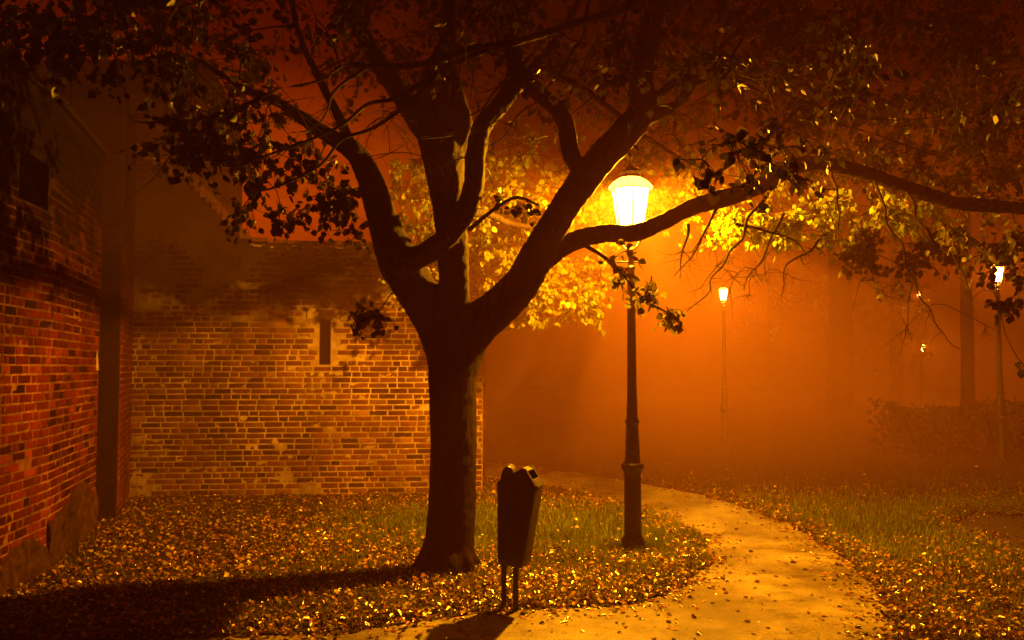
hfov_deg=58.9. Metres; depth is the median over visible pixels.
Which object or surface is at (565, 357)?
sky
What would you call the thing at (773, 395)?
linden tree
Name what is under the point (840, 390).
linden tree
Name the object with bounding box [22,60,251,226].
roof
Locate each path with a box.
[146,461,893,639]
[951,513,1023,548]
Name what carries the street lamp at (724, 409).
on the ground at (574, 430)
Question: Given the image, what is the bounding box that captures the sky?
[0,0,1023,390]
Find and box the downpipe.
[96,351,98,370]
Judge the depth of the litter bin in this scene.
6.55 m
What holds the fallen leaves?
on the path at (798, 621)
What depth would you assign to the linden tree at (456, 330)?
7.57 m
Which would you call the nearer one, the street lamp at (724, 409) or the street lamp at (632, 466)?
the street lamp at (632, 466)
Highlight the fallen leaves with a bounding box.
[0,459,1023,639]
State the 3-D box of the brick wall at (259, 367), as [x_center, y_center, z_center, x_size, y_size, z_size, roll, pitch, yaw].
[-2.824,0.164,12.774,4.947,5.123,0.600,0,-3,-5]
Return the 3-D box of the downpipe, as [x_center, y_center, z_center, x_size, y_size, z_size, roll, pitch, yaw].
[-4.453,-0.097,9.657,0.155,1.287,0.089,-2,-4,37]
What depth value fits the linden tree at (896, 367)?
38.75 m
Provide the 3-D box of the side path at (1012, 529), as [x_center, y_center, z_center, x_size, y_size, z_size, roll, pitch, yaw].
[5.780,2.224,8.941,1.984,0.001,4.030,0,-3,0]
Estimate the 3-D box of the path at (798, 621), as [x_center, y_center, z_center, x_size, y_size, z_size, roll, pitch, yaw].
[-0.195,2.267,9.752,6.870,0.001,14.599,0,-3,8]
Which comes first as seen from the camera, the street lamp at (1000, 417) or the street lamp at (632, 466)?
the street lamp at (632, 466)
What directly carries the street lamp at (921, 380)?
on the ground at (574, 430)
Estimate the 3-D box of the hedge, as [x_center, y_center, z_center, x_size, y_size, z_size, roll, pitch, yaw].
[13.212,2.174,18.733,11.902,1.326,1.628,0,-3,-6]
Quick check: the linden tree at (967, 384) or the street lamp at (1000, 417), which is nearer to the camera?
the street lamp at (1000, 417)
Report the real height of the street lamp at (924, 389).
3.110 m
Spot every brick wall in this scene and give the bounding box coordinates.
[0,43,108,598]
[129,143,485,496]
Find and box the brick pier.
[71,84,137,521]
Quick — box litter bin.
[497,464,542,610]
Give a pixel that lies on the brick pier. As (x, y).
(104, 116)
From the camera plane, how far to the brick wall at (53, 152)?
7.69 m
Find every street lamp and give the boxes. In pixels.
[608,160,652,551]
[719,283,730,444]
[917,294,923,406]
[921,343,925,401]
[993,263,1009,463]
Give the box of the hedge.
[866,395,1023,457]
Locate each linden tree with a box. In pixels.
[0,0,1023,576]
[683,0,996,414]
[706,10,830,404]
[849,0,970,406]
[882,0,1023,451]
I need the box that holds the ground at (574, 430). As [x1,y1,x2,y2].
[0,390,1023,639]

